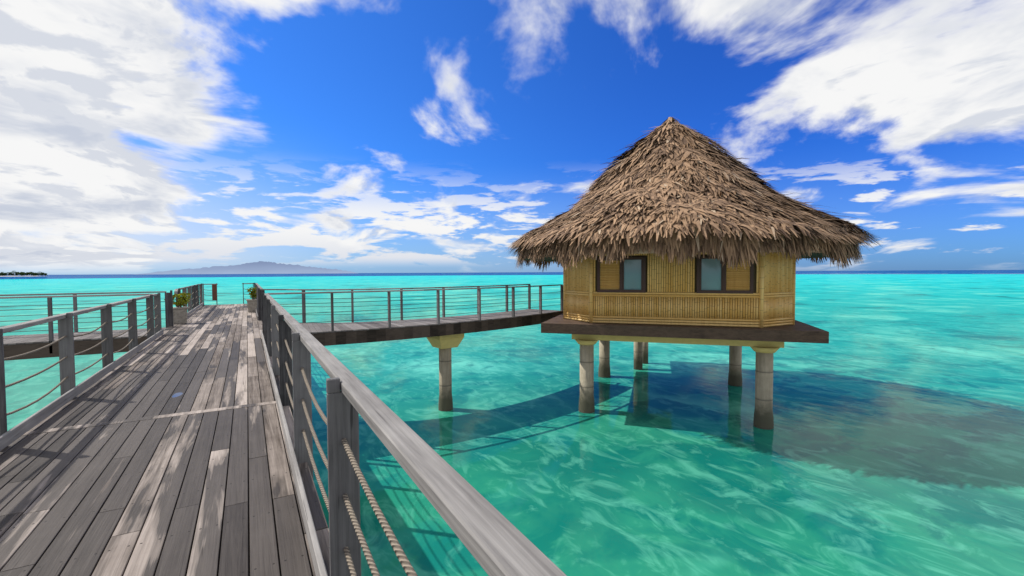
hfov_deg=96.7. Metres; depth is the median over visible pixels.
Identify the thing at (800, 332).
hut deck
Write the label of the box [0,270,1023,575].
lagoon water
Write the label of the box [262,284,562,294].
walkway right rail boards
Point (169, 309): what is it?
walkway rail posts
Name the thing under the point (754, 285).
hut wall
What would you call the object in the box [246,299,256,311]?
planter box
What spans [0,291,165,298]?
walkway rail boards
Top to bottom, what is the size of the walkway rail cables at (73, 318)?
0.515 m
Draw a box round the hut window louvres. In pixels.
[600,258,749,289]
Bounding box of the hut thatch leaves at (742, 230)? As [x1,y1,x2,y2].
[507,117,882,271]
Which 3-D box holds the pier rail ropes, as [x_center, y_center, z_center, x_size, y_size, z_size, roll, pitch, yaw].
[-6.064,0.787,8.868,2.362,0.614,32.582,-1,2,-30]
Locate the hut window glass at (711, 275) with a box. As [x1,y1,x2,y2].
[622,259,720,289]
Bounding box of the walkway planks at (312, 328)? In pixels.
[292,309,562,333]
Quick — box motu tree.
[0,271,47,275]
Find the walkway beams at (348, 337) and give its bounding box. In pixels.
[311,312,562,345]
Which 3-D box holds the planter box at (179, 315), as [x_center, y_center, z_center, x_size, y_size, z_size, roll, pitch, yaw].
[-10.389,0.854,14.236,0.450,0.500,0.450,-2,2,-36]
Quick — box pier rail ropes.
[4,289,417,575]
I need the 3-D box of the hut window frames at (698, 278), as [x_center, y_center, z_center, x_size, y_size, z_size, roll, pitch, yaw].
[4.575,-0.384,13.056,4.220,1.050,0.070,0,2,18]
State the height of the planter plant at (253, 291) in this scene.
0.514 m
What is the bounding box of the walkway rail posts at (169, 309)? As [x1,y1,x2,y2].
[47,290,173,353]
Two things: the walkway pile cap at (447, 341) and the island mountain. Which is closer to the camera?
the walkway pile cap at (447, 341)
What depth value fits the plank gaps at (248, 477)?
3.30 m
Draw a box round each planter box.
[173,307,188,323]
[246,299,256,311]
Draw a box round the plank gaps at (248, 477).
[186,308,312,575]
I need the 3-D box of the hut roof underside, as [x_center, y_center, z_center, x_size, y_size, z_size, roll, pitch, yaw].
[5.595,-1.445,16.180,10.480,0.797,10.480,0,2,18]
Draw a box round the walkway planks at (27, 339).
[3,327,166,344]
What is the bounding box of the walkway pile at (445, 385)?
[438,348,452,410]
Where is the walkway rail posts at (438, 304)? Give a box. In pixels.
[261,285,562,332]
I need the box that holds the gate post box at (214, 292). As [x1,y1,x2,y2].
[212,284,216,300]
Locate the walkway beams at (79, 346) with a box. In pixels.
[4,337,146,360]
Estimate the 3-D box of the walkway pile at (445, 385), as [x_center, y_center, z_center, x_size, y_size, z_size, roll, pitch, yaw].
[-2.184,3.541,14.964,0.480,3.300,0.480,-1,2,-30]
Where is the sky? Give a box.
[0,0,1023,274]
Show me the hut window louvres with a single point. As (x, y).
(739, 279)
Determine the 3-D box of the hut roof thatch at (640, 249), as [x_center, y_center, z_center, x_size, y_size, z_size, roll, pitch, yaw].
[5.608,-3.477,16.078,10.564,4.870,10.543,0,2,18]
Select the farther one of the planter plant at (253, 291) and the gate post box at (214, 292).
the gate post box at (214, 292)
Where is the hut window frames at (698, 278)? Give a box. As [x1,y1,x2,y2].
[597,256,753,293]
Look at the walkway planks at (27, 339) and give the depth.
11.25 m
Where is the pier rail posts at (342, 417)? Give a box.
[0,283,360,575]
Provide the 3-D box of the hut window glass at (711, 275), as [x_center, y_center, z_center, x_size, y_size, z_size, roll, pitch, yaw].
[4.572,-0.385,13.079,2.725,0.890,0.015,0,2,18]
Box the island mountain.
[133,261,354,274]
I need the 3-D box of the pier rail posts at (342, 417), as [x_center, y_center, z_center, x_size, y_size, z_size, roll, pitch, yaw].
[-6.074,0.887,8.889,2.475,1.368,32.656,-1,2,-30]
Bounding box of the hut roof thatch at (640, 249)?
[525,121,853,261]
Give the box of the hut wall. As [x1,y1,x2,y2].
[567,253,788,326]
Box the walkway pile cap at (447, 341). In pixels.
[426,334,463,348]
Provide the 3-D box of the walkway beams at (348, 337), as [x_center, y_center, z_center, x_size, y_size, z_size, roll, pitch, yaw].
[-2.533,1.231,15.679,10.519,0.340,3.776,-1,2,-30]
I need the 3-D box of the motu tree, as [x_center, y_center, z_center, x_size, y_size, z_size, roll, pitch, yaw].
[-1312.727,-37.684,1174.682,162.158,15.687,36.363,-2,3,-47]
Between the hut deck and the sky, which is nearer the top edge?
the sky
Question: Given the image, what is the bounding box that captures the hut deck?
[541,314,828,343]
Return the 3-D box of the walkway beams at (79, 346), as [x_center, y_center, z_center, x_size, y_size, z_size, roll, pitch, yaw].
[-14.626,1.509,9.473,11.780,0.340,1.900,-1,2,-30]
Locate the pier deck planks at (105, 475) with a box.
[0,304,329,575]
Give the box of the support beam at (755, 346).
[572,334,783,352]
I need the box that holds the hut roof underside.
[525,252,851,261]
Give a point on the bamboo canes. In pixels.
(775, 273)
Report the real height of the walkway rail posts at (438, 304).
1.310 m
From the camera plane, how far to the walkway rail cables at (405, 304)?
14.35 m
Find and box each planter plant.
[164,293,190,306]
[246,287,256,298]
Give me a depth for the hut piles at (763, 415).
14.48 m
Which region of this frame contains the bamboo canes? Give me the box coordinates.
[563,252,795,327]
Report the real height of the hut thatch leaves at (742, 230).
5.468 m
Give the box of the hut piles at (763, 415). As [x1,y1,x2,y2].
[579,340,773,429]
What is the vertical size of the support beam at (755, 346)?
0.460 m
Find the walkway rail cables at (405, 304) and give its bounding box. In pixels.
[273,291,560,322]
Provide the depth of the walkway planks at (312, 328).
14.18 m
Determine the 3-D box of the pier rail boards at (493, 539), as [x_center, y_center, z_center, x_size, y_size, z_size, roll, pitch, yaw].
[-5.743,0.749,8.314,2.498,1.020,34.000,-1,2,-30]
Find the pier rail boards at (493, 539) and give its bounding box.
[0,283,566,575]
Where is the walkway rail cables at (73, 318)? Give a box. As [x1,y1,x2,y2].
[0,301,164,331]
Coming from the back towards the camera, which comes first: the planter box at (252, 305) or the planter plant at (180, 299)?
the planter box at (252, 305)
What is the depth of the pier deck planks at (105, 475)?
3.52 m

